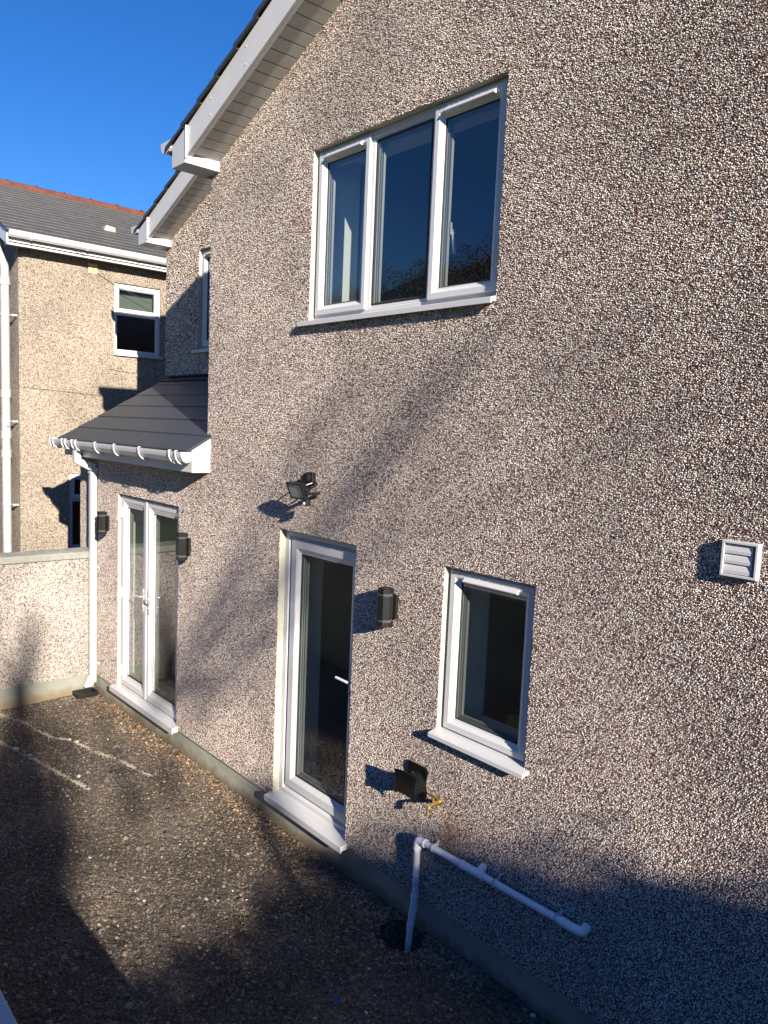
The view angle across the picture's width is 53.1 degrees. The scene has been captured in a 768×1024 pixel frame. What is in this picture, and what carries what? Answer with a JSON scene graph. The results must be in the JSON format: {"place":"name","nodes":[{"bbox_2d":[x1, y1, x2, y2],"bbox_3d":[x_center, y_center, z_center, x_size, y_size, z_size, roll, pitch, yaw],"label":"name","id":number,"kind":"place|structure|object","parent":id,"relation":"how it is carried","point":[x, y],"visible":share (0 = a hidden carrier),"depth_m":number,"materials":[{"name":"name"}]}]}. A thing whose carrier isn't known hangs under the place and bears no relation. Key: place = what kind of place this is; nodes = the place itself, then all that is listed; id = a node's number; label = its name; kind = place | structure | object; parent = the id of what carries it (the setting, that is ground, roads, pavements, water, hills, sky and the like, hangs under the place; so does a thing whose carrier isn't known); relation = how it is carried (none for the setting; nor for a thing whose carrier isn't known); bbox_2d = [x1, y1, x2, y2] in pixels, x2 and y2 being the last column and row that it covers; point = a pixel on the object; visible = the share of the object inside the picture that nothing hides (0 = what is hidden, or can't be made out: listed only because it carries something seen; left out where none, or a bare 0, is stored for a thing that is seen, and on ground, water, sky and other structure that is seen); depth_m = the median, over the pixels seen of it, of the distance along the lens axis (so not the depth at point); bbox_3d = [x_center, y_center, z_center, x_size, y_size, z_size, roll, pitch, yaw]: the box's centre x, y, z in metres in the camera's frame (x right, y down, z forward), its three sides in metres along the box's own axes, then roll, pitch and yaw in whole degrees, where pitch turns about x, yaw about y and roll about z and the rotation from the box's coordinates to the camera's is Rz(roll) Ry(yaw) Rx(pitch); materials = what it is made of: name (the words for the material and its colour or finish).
{"place":"outdoors","nodes":[
{"label":"outdoors","id":0,"kind":"place"},
{"bbox_2d":[0,0,262,211],"label":"sky","id":1,"kind":"structure","parent":0,"point":[91,91],"materials":[{"name":"blue"}]},
{"bbox_2d":[0,693,551,1023],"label":"gravel","id":2,"kind":"structure","parent":0,"point":[367,912],"depth_m":5.07,"materials":[{"name":"gravel"}]},
{"bbox_2d":[0,709,151,789],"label":"grit","id":3,"kind":"object","parent":2,"relation":"on","point":[55,770],"visible":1,"depth_m":7.21,"materials":[{"name":"white gravel"}]},
{"bbox_2d":[72,687,98,698],"bbox_3d":[-3.403,2.064,8.754,0.230,0.050,0.180,-3,8,-41],"label":"drain gully","id":4,"kind":"object","parent":2,"relation":"on","point":[85,693],"visible":1,"depth_m":8.74,"materials":[{"name":"grey concrete"}]},
{"bbox_2d":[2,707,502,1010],"bbox_3d":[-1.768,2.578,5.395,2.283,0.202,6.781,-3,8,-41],"label":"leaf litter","id":5,"kind":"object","parent":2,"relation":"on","point":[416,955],"visible":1,"depth_m":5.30,"materials":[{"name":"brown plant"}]},
{"bbox_2d":[333,997,339,1003],"bbox_3d":[-0.257,2.702,4.240,0.036,0.018,0.042,-3,8,-41],"label":"plastic scrap","id":6,"kind":"object","parent":2,"relation":"on","point":[336,1000],"visible":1,"depth_m":4.25,"materials":[{"name":"blue plastic"}]},
{"label":"terrain","id":7,"kind":"structure","parent":0,"visible":0},
{"bbox_2d":[0,990,17,1023],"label":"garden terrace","id":8,"kind":"structure","parent":7,"relation":"on","point":[6,1016],"depth_m":2.13,"materials":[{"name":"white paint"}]},
{"bbox_2d":[0,547,93,709],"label":"boundary wall","id":9,"kind":"structure","parent":7,"relation":"on","point":[44,625],"depth_m":8.46,"materials":[{"name":"beige concrete"}]},
{"bbox_2d":[0,178,168,552],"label":"neighbour house","id":10,"kind":"structure","parent":7,"relation":"on","point":[82,308],"depth_m":10.89,"materials":[{"name":"stone"}]},
{"bbox_2d":[69,474,80,547],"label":"window","id":11,"kind":"structure","parent":10,"relation":"in","point":[74,479],"depth_m":13.39,"materials":[{"name":"white plastic"}]},
{"bbox_2d":[113,282,162,359],"bbox_3d":[-3.757,-2.862,11.562,0.773,1.068,0.355,-3,8,-41],"label":"window","id":12,"kind":"structure","parent":10,"relation":"in","point":[137,323],"depth_m":11.50,"materials":[{"name":"white plastic"}]},
{"bbox_2d":[49,0,767,1023],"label":"rendered house","id":13,"kind":"structure","parent":7,"relation":"on","point":[467,312],"depth_m":4.42,"materials":[{"name":"stone"}]},
{"bbox_2d":[97,511,109,534],"bbox_3d":[-3.071,0.117,8.389,0.113,0.250,0.106,-3,8,-41],"label":"wall lamp","id":14,"kind":"object","parent":13,"relation":"attached to","point":[103,522],"visible":1,"depth_m":8.35,"materials":[{"name":"black metal"}]},
{"bbox_2d":[109,493,178,734],"bbox_3d":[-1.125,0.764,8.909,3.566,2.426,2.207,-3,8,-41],"label":"french doors","id":15,"kind":"structure","parent":13,"relation":"in","point":[147,529],"depth_m":8.25,"materials":[{"name":"white plastic"}]},
{"bbox_2d":[176,532,190,560],"bbox_3d":[-1.833,0.314,6.995,0.113,0.250,0.106,-3,8,-41],"label":"wall lamp","id":16,"kind":"object","parent":13,"relation":"attached to","point":[183,545],"visible":1,"depth_m":6.95,"materials":[{"name":"black metal"}]},
{"bbox_2d":[191,247,210,352],"bbox_3d":[-1.403,-2.323,8.239,0.465,1.176,1.880,-3,8,-41],"label":"window","id":17,"kind":"structure","parent":13,"relation":"in","point":[205,253],"depth_m":8.74,"materials":[{"name":"white plastic"}]},
{"bbox_2d":[286,472,320,505],"bbox_3d":[-0.577,-0.167,5.481,0.191,0.230,0.206,-3,8,-41],"label":"floodlight","id":18,"kind":"object","parent":13,"relation":"attached to","point":[298,490],"visible":1,"depth_m":5.44,"materials":[{"name":"black metal"}]},
{"bbox_2d":[377,586,398,627],"bbox_3d":[0.017,0.606,4.913,0.113,0.250,0.106,-3,8,-41],"label":"wall lamp","id":19,"kind":"object","parent":13,"relation":"attached to","point":[387,608],"visible":1,"depth_m":4.87,"materials":[{"name":"black metal"}]},
{"bbox_2d":[297,71,508,326],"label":"window","id":20,"kind":"structure","parent":13,"relation":"in","point":[406,211],"depth_m":5.44,"materials":[{"name":"white plastic"}]},
{"bbox_2d":[394,760,427,803],"bbox_3d":[0.170,1.689,4.800,0.114,0.210,0.194,-3,8,-41],"label":"hose hanger","id":21,"kind":"object","parent":13,"relation":"attached to","point":[411,783],"visible":1,"depth_m":4.77,"materials":[{"name":"black plastic"}]},
{"bbox_2d":[425,793,442,815],"bbox_3d":[0.298,1.774,4.667,0.116,0.118,0.077,-3,8,-41],"label":"garden tap","id":22,"kind":"object","parent":13,"relation":"attached to","point":[439,801],"visible":1,"depth_m":4.66,"materials":[{"name":"gold metal"}]},
{"bbox_2d":[428,566,535,779],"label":"window","id":23,"kind":"structure","parent":13,"relation":"in","point":[462,725],"depth_m":4.61,"materials":[{"name":"white plastic"}]},
{"bbox_2d":[404,836,590,951],"bbox_3d":[0.600,2.451,4.395,0.110,0.833,1.252,-3,8,-43],"label":"waste pipe","id":24,"kind":"object","parent":13,"relation":"attached to","point":[560,919],"visible":0.98,"depth_m":4.44,"materials":[{"name":"white plastic"}]},
{"bbox_2d":[719,539,762,580],"bbox_3d":[1.511,0.203,3.255,0.034,0.156,0.156,-3,8,-41],"label":"vent cover","id":25,"kind":"object","parent":13,"relation":"attached to","point":[740,559],"visible":1,"depth_m":3.24,"materials":[{"name":"white plastic"}]}
]}

